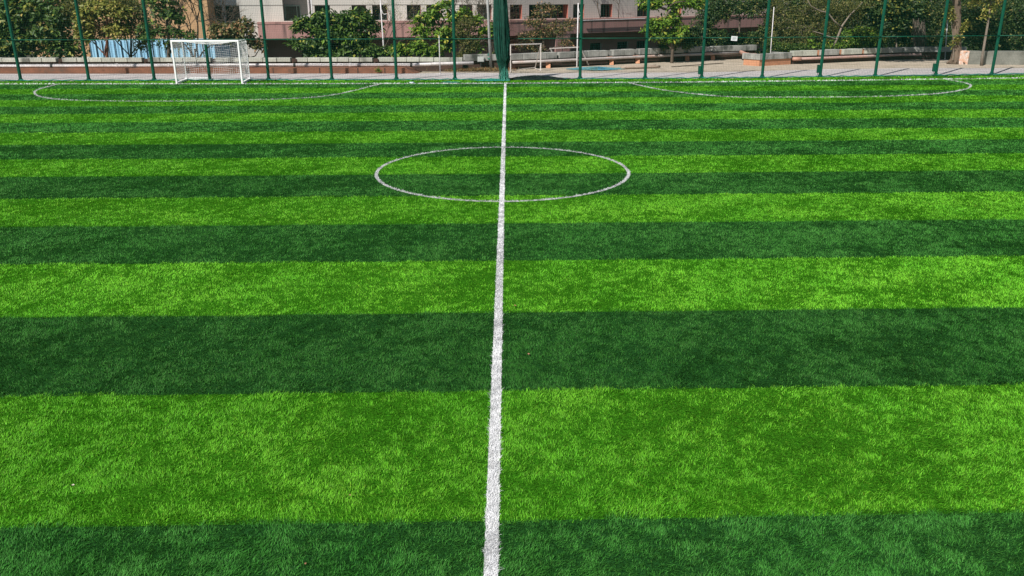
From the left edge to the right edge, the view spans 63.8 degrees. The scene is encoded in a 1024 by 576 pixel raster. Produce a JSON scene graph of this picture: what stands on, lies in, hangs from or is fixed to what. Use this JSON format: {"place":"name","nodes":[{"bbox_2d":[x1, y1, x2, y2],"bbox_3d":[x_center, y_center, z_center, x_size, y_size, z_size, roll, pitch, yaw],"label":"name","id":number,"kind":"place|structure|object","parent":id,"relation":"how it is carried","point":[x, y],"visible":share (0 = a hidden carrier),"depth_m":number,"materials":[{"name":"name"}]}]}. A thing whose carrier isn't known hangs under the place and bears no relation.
{"place":"outdoors","nodes":[
{"label":"outdoors","id":0,"kind":"place"},
{"bbox_2d":[36,0,215,57],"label":"ochre building","id":1,"kind":"structure","parent":0,"point":[194,24],"depth_m":61.42,"materials":[{"name":"beige paint"}]},
{"bbox_2d":[89,40,230,58],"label":"corrugated shed","id":2,"kind":"structure","parent":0,"point":[116,51],"depth_m":55.31,"materials":[{"name":"metal"}]},
{"bbox_2d":[426,66,526,71],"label":"dry grass","id":3,"kind":"structure","parent":0,"point":[487,69],"depth_m":47.02,"materials":[{"name":"plant"}]},
{"bbox_2d":[0,75,1023,575],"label":"turf","id":4,"kind":"structure","parent":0,"point":[628,419],"depth_m":9.90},
{"bbox_2d":[34,83,381,101],"bbox_3d":[-14.338,-8.823,36.892,15.958,0.069,7.553,0,19,0],"label":"penalty arc","id":5,"kind":"object","parent":4,"relation":"on","point":[185,100],"visible":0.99,"depth_m":34.16,"materials":[{"name":"white paint"}]},
{"bbox_2d":[170,39,252,83],"bbox_3d":[-14.966,-11.323,41.012,3.604,2.056,2.165,0,19,0],"label":"football goal","id":6,"kind":"object","parent":4,"relation":"on","point":[180,41],"visible":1,"depth_m":41.31,"materials":[{"name":"white paint"}]},
{"bbox_2d":[473,78,509,80],"bbox_3d":[-1.087,-10.487,41.399,1.996,0.136,0.683,0,19,0],"label":"net heap","id":7,"kind":"object","parent":4,"relation":"on","point":[489,79],"visible":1,"depth_m":41.29,"materials":[{"name":"teal fabric"}]},
{"bbox_2d":[482,83,506,575],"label":"line","id":8,"kind":"object","parent":4,"relation":"on","point":[491,547],"visible":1,"depth_m":8.12,"materials":[{"name":"white paint"}]},
{"bbox_2d":[493,0,509,79],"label":"gathered net","id":9,"kind":"object","parent":4,"relation":"on","point":[501,31],"visible":0.97,"depth_m":40.78,"materials":[{"name":"green fabric"}]},
{"bbox_2d":[374,146,630,201],"bbox_3d":[-0.210,-2.844,19.732,6.141,0.044,6.620,0,19,0],"label":"circle","id":10,"kind":"object","parent":4,"relation":"on","point":[576,195],"visible":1,"depth_m":18.43,"materials":[{"name":"white paint"}]},
{"bbox_2d":[0,77,1021,83],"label":"touchline","id":11,"kind":"object","parent":4,"relation":"on","point":[522,83],"visible":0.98,"depth_m":40.44,"materials":[{"name":"white paint"}]},
{"bbox_2d":[508,75,574,79],"bbox_3d":[1.354,-10.800,42.155,3.758,0.218,1.200,0,19,0],"label":"fallen net","id":12,"kind":"object","parent":4,"relation":"on","point":[535,77],"visible":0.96,"depth_m":41.95,"materials":[{"name":"fabric"}]},
{"bbox_2d":[628,78,971,97],"bbox_3d":[14.201,-9.167,37.681,16.485,0.067,7.381,-2,19,-5],"label":"penalty arc","id":13,"kind":"object","parent":4,"relation":"on","point":[813,96],"visible":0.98,"depth_m":35.02,"materials":[{"name":"white paint"}]},
{"bbox_2d":[0,68,1023,80],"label":"pavement","id":14,"kind":"structure","parent":0,"point":[474,75],"depth_m":44.95,"materials":[{"name":"concrete"}]},
{"bbox_2d":[439,36,440,73],"bbox_3d":[-3.976,-12.827,45.249,0.114,2.066,0.114,0,19,0],"label":"thin pole","id":15,"kind":"object","parent":14,"relation":"on","point":[439,58],"visible":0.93,"depth_m":45.31,"materials":[{"name":"white metal"}]},
{"bbox_2d":[0,0,1023,80],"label":"perimeter fence","id":16,"kind":"object","parent":14,"relation":"on","point":[935,66],"visible":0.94,"depth_m":41.81,"materials":[{"name":"green metal"}]},
{"bbox_2d":[731,36,737,40],"bbox_3d":[11.323,-12.712,41.941,0.336,0.246,0.016,-1,19,-3],"label":"paper notice","id":17,"kind":"object","parent":16,"relation":"attached to","point":[733,38],"visible":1,"depth_m":41.94,"materials":[{"name":"grey paper"}]},
{"bbox_2d":[5,4,1023,80],"bbox_3d":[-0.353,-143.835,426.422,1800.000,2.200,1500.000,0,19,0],"label":"ground","id":18,"kind":"structure","parent":0,"point":[853,65],"depth_m":49.96,"materials":[{"name":"concrete"}]},
{"bbox_2d":[0,0,81,58],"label":"leafy tree","id":19,"kind":"object","parent":18,"relation":"on","point":[67,48],"visible":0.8,"depth_m":48.69,"materials":[{"name":"green plant"}]},
{"bbox_2d":[71,0,136,56],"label":"leafy tree","id":20,"kind":"object","parent":18,"relation":"on","point":[116,12],"visible":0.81,"depth_m":47.90,"materials":[{"name":"green plant"}]},
{"bbox_2d":[58,0,154,55],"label":"leafy tree","id":21,"kind":"object","parent":18,"relation":"on","point":[135,5],"visible":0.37,"depth_m":48.81,"materials":[{"name":"green plant"}]},
{"bbox_2d":[134,0,198,57],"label":"dark tree","id":22,"kind":"object","parent":18,"relation":"on","point":[173,31],"visible":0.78,"depth_m":48.24,"materials":[{"name":"green plant"}]},
{"bbox_2d":[140,0,252,56],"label":"bare tree","id":23,"kind":"object","parent":18,"relation":"on","point":[196,16],"visible":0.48,"depth_m":51.37,"materials":[{"name":"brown plant"}]},
{"bbox_2d":[0,57,462,73],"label":"retaining wall","id":24,"kind":"structure","parent":18,"relation":"on","point":[169,70],"depth_m":47.20,"materials":[{"name":"brown paint"}]},
{"bbox_2d":[0,61,473,67],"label":"water pipe","id":25,"kind":"object","parent":24,"relation":"on","point":[250,65],"visible":0.88,"depth_m":46.59,"materials":[{"name":"metal"}]},
{"bbox_2d":[206,16,268,56],"bbox_3d":[-16.657,-13.894,50.246,3.776,5.241,1.735,0,19,0],"label":"dry bush","id":26,"kind":"object","parent":18,"relation":"on","point":[234,34],"visible":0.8,"depth_m":49.48,"materials":[{"name":"brown plant"}]},
{"bbox_2d":[282,7,385,57],"bbox_3d":[-10.639,-13.963,49.651,6.276,5.736,2.242,0,19,0],"label":"broad tree","id":27,"kind":"object","parent":18,"relation":"on","point":[346,28],"visible":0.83,"depth_m":48.85,"materials":[{"name":"green plant"}]},
{"bbox_2d":[355,43,391,57],"bbox_3d":[-7.966,-12.779,49.392,2.767,3.660,1.492,0,19,0],"label":"bush","id":28,"kind":"object","parent":18,"relation":"on","point":[374,49],"visible":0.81,"depth_m":48.67,"materials":[{"name":"green plant"}]},
{"bbox_2d":[380,0,386,48],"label":"flag pole","id":29,"kind":"object","parent":18,"relation":"on","point":[381,11],"visible":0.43,"depth_m":48.55,"materials":[{"name":"white metal"}]},
{"bbox_2d":[364,0,435,48],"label":"sapling","id":30,"kind":"object","parent":18,"relation":"on","point":[389,11],"visible":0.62,"depth_m":57.31,"materials":[{"name":"green plant"}]},
{"bbox_2d":[385,39,444,56],"bbox_3d":[-5.702,-12.820,49.106,3.596,3.914,1.494,0,19,0],"label":"bush","id":31,"kind":"object","parent":18,"relation":"on","point":[416,49],"visible":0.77,"depth_m":48.37,"materials":[{"name":"green plant"}]},
{"bbox_2d":[407,0,492,56],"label":"bright tree","id":32,"kind":"object","parent":18,"relation":"on","point":[431,20],"visible":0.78,"depth_m":48.37,"materials":[{"name":"green plant"}]},
{"bbox_2d":[450,12,478,56],"bbox_3d":[-2.762,-13.544,48.867,1.807,5.426,1.190,0,19,0],"label":"olive tree","id":33,"kind":"object","parent":18,"relation":"on","point":[467,43],"visible":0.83,"depth_m":48.24,"materials":[{"name":"green plant"}]},
{"bbox_2d":[433,0,525,56],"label":"bare tree","id":34,"kind":"object","parent":18,"relation":"on","point":[481,7],"visible":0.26,"depth_m":56.25,"materials":[{"name":"brown plant"}]},
{"bbox_2d":[477,57,483,67],"bbox_3d":[-1.806,-13.017,47.742,0.380,0.770,0.190,0,19,0],"label":"meter box","id":35,"kind":"object","parent":18,"relation":"on","point":[480,59],"visible":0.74,"depth_m":47.60,"materials":[{"name":"metal"}]},
{"bbox_2d":[486,0,491,67],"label":"lamp pole","id":36,"kind":"object","parent":18,"relation":"on","point":[489,36],"visible":0.73,"depth_m":47.45,"materials":[{"name":"white metal"}]},
{"bbox_2d":[213,0,784,58],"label":"apartment block","id":37,"kind":"structure","parent":18,"relation":"on","point":[564,15],"depth_m":68.52,"materials":[{"name":"paint"}]},
{"bbox_2d":[214,6,222,20],"bbox_3d":[-22.671,-21.026,63.076,0.974,1.135,0.265,0,19,0],"label":"window","id":38,"kind":"structure","parent":37,"relation":"in","point":[217,14],"depth_m":63.14,"materials":[{"name":"glass"}]},
{"bbox_2d":[225,7,239,20],"bbox_3d":[-21.445,-21.098,63.271,1.061,1.135,0.637,-4,20,-12],"label":"window","id":39,"kind":"structure","parent":37,"relation":"in","point":[228,8],"depth_m":63.33,"materials":[{"name":"glass"}]},
{"bbox_2d":[284,5,300,20],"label":"window","id":40,"kind":"structure","parent":37,"relation":"in","point":[286,7],"depth_m":65.22,"materials":[{"name":"grey glass"}]},
{"bbox_2d":[314,5,329,12],"bbox_3d":[-14.881,-21.604,64.675,1.185,1.135,0.663,-4,20,-12],"label":"window","id":41,"kind":"structure","parent":37,"relation":"in","point":[317,8],"depth_m":64.59,"materials":[{"name":"glass"}]},
{"bbox_2d":[351,5,365,13],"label":"window","id":42,"kind":"structure","parent":37,"relation":"in","point":[352,6],"depth_m":65.18,"materials":[{"name":"glass"}]},
{"bbox_2d":[372,5,387,19],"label":"window","id":43,"kind":"structure","parent":37,"relation":"in","point":[376,9],"depth_m":65.65,"materials":[{"name":"glass"}]},
{"bbox_2d":[407,5,420,19],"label":"window","id":44,"kind":"structure","parent":37,"relation":"in","point":[409,6],"depth_m":66.16,"materials":[{"name":"glass"}]},
{"bbox_2d":[426,5,440,19],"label":"window","id":45,"kind":"structure","parent":37,"relation":"in","point":[429,6],"depth_m":66.39,"materials":[{"name":"glass"}]},
{"bbox_2d":[477,5,491,17],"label":"window","id":46,"kind":"structure","parent":37,"relation":"in","point":[484,11],"depth_m":67.37,"materials":[{"name":"glass"}]},
{"bbox_2d":[510,5,521,18],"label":"window","id":47,"kind":"structure","parent":37,"relation":"in","point":[517,10],"depth_m":68.76,"materials":[{"name":"glass"}]},
{"bbox_2d":[529,4,567,18],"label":"window","id":48,"kind":"structure","parent":37,"relation":"in","point":[564,14],"depth_m":71.82,"materials":[{"name":"glass"}]},
{"bbox_2d":[573,4,583,17],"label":"window","id":49,"kind":"structure","parent":37,"relation":"in","point":[575,6],"depth_m":72.98,"materials":[{"name":"glass"}]},
{"bbox_2d":[590,43,601,49],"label":"window","id":50,"kind":"structure","parent":37,"relation":"in","point":[596,46],"depth_m":76.70,"materials":[{"name":"glass"}]},
{"bbox_2d":[600,4,611,16],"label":"window","id":51,"kind":"structure","parent":37,"relation":"in","point":[605,10],"depth_m":75.26,"materials":[{"name":"glass"}]},
{"bbox_2d":[617,41,628,48],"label":"window","id":52,"kind":"structure","parent":37,"relation":"in","point":[627,42],"depth_m":78.97,"materials":[{"name":"glass"}]},
{"bbox_2d":[636,41,644,48],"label":"window","id":53,"kind":"structure","parent":37,"relation":"in","point":[640,44],"depth_m":80.48,"materials":[{"name":"glass"}]},
{"bbox_2d":[637,6,646,16],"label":"window","id":54,"kind":"structure","parent":37,"relation":"in","point":[639,13],"depth_m":78.25,"materials":[{"name":"glass"}]},
{"bbox_2d":[0,0,1023,58],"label":"wood","id":55,"kind":"object","parent":18,"relation":"on","point":[757,50],"visible":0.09,"depth_m":65.68,"materials":[{"name":"green plant"}]},
{"bbox_2d":[510,43,541,71],"bbox_3d":[0.847,-13.232,47.169,1.325,1.526,2.902,17,26,40],"label":"training goal","id":56,"kind":"object","parent":18,"relation":"on","point":[537,56],"visible":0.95,"depth_m":46.92,"materials":[{"name":"white paint"}]},
{"bbox_2d":[515,1,576,52],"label":"thin tree","id":57,"kind":"object","parent":18,"relation":"on","point":[537,23],"visible":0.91,"depth_m":50.01,"materials":[{"name":"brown plant"}]},
{"bbox_2d":[562,20,572,51],"bbox_3d":[3.976,-17.922,59.847,0.913,2.970,0.260,0,19,0],"label":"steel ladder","id":58,"kind":"object","parent":18,"relation":"on","point":[569,36],"visible":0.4,"depth_m":59.80,"materials":[{"name":"grey metal"}]},
{"bbox_2d":[549,47,588,65],"bbox_3d":[3.509,-14.139,50.286,2.814,1.169,0.371,-8,21,-21],"label":"leaning goal","id":59,"kind":"object","parent":18,"relation":"on","point":[569,47],"visible":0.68,"depth_m":49.92,"materials":[{"name":"white paint"}]},
{"bbox_2d":[576,3,583,66],"bbox_3d":[4.092,-14.238,50.112,0.414,5.882,0.171,0,19,0],"label":"flag pole","id":60,"kind":"object","parent":18,"relation":"on","point":[578,12],"visible":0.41,"depth_m":49.68,"materials":[{"name":"white metal"}]},
{"bbox_2d":[567,66,621,69],"bbox_3d":[4.872,-12.910,48.268,3.488,0.155,1.926,0,19,0],"label":"blue net pile","id":61,"kind":"object","parent":18,"relation":"on","point":[587,68],"visible":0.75,"depth_m":47.88,"materials":[{"name":"blue fabric"}]},
{"bbox_2d":[588,66,606,69],"bbox_3d":[4.928,-12.771,47.782,2.073,0.208,1.007,0,19,0],"label":"blue net pile","id":62,"kind":"object","parent":61,"relation":"on","point":[598,67],"visible":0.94,"depth_m":47.63,"materials":[{"name":"blue fabric"}]},
{"bbox_2d":[463,45,756,69],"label":"retaining wall","id":63,"kind":"structure","parent":18,"relation":"on","point":[533,56],"depth_m":51.78,"materials":[{"name":"brown paint"}]},
{"bbox_2d":[512,50,756,63],"bbox_3d":[8.390,-14.429,51.499,18.055,0.346,3.380,-9,21,-24],"label":"water pipe","id":64,"kind":"object","parent":63,"relation":"attached to","point":[609,58],"visible":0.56,"depth_m":52.02,"materials":[{"name":"white metal"}]},
{"bbox_2d":[620,65,660,68],"bbox_3d":[7.631,-13.100,48.823,2.613,0.184,0.198,-7,20,-19],"label":"log","id":65,"kind":"object","parent":18,"relation":"on","point":[637,67],"visible":0.9,"depth_m":48.70,"materials":[{"name":"brown wood"}]},
{"bbox_2d":[635,0,708,62],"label":"bright tree","id":66,"kind":"object","parent":18,"relation":"on","point":[668,17],"visible":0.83,"depth_m":52.12,"materials":[{"name":"green plant"}]},
{"bbox_2d":[655,27,700,52],"bbox_3d":[10.851,-14.854,54.099,3.010,4.382,1.341,0,19,0],"label":"bush","id":67,"kind":"object","parent":18,"relation":"on","point":[691,40],"visible":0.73,"depth_m":53.48,"materials":[{"name":"green plant"}]},
{"bbox_2d":[671,63,720,66],"bbox_3d":[11.560,-13.873,51.173,4.886,0.040,0.050,-15,24,-36],"label":"iron bar","id":68,"kind":"object","parent":18,"relation":"on","point":[697,64],"visible":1,"depth_m":50.90,"materials":[{"name":"metal"}]},
{"bbox_2d":[689,0,740,46],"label":"dark tree","id":69,"kind":"object","parent":18,"relation":"on","point":[715,11],"visible":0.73,"depth_m":55.88,"materials":[{"name":"green plant"}]},
{"bbox_2d":[713,0,774,45],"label":"dark tree","id":70,"kind":"object","parent":18,"relation":"on","point":[751,14],"visible":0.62,"depth_m":57.90,"materials":[{"name":"green plant"}]},
{"bbox_2d":[742,52,791,65],"bbox_3d":[15.993,-14.252,51.703,2.867,1.004,1.452,-12,22,-29],"label":"planter box","id":71,"kind":"object","parent":18,"relation":"on","point":[780,55],"visible":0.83,"depth_m":51.07,"materials":[{"name":"orange paint"}]},
{"bbox_2d":[770,9,773,51],"bbox_3d":[16.961,-15.454,53.935,0.214,5.598,0.129,0,19,0],"label":"thin pole","id":72,"kind":"object","parent":18,"relation":"on","point":[772,30],"visible":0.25,"depth_m":53.43,"materials":[{"name":"white metal"}]},
{"bbox_2d":[762,39,810,51],"bbox_3d":[18.732,-15.363,56.520,3.517,3.709,1.310,0,19,0],"label":"bush","id":73,"kind":"object","parent":18,"relation":"on","point":[784,47],"visible":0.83,"depth_m":55.93,"materials":[{"name":"green plant"}]},
{"bbox_2d":[758,0,864,50],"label":"olive tree","id":74,"kind":"object","parent":18,"relation":"on","point":[777,13],"visible":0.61,"depth_m":57.78,"materials":[{"name":"green plant"}]},
{"bbox_2d":[807,33,816,49],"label":"bush","id":75,"kind":"object","parent":18,"relation":"on","point":[811,43],"visible":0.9,"depth_m":55.79,"materials":[{"name":"green plant"}]},
{"bbox_2d":[807,0,876,48],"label":"tree","id":76,"kind":"object","parent":18,"relation":"on","point":[844,22],"visible":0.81,"depth_m":56.96,"materials":[{"name":"green plant"}]},
{"bbox_2d":[816,25,886,49],"bbox_3d":[23.809,-16.322,58.186,5.132,4.397,2.006,0,19,0],"label":"bush","id":77,"kind":"object","parent":18,"relation":"on","point":[845,43],"visible":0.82,"depth_m":57.48,"materials":[{"name":"green plant"}]},
{"bbox_2d":[790,47,966,63],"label":"retaining wall","id":78,"kind":"structure","parent":18,"relation":"on","point":[930,52],"depth_m":54.30,"materials":[{"name":"brown paint"}]},
{"bbox_2d":[791,53,921,60],"bbox_3d":[22.635,-15.128,53.820,10.758,0.250,0.573,-8,21,-22],"label":"water pipe","id":79,"kind":"object","parent":78,"relation":"attached to","point":[841,57],"visible":0.84,"depth_m":53.47,"materials":[{"name":"white metal"}]},
{"bbox_2d":[853,0,932,46],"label":"broad tree","id":80,"kind":"object","parent":18,"relation":"on","point":[899,13],"visible":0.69,"depth_m":57.98,"materials":[{"name":"green plant"}]},
{"bbox_2d":[911,19,926,46],"bbox_3d":[28.914,-18.069,58.278,1.513,2.044,0.520,0,19,0],"label":"dry vine","id":81,"kind":"object","parent":80,"relation":"hanging from","point":[922,24],"visible":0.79,"depth_m":58.33,"materials":[{"name":"brown plant"}]},
{"bbox_2d":[884,0,952,46],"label":"hedge bush","id":82,"kind":"object","parent":18,"relation":"on","point":[939,18],"visible":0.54,"depth_m":58.99,"materials":[{"name":"green plant"}]},
{"bbox_2d":[944,20,947,58],"bbox_3d":[29.465,-15.735,55.967,0.597,4.736,0.152,0,19,0],"label":"thin pole","id":83,"kind":"object","parent":18,"relation":"on","point":[946,38],"visible":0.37,"depth_m":55.53,"materials":[{"name":"grey metal"}]},
{"bbox_2d":[946,0,964,63],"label":"tree","id":84,"kind":"object","parent":18,"relation":"on","point":[956,59],"visible":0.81,"depth_m":51.13,"materials":[{"name":"brown plant"}]},
{"bbox_2d":[942,5,972,59],"bbox_3d":[27.472,-15.844,50.975,2.061,3.340,0.917,0,19,0],"label":"climbing plant","id":85,"kind":"object","parent":84,"relation":"attached to","point":[966,23],"visible":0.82,"depth_m":50.77,"materials":[{"name":"green plant"}]},
{"bbox_2d":[964,0,1008,65],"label":"slender tree","id":86,"kind":"object","parent":18,"relation":"on","point":[990,7],"visible":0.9,"depth_m":49.42,"materials":[{"name":"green plant"}]},
{"bbox_2d":[959,50,1023,64],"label":"retaining wall","id":87,"kind":"structure","parent":18,"relation":"on","point":[963,53],"depth_m":51.18,"materials":[{"name":"paint"}]},
{"bbox_2d":[961,0,1023,50],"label":"dark tree","id":88,"kind":"object","parent":18,"relation":"on","point":[977,23],"visible":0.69,"depth_m":57.00,"materials":[{"name":"green plant"}]}
]}

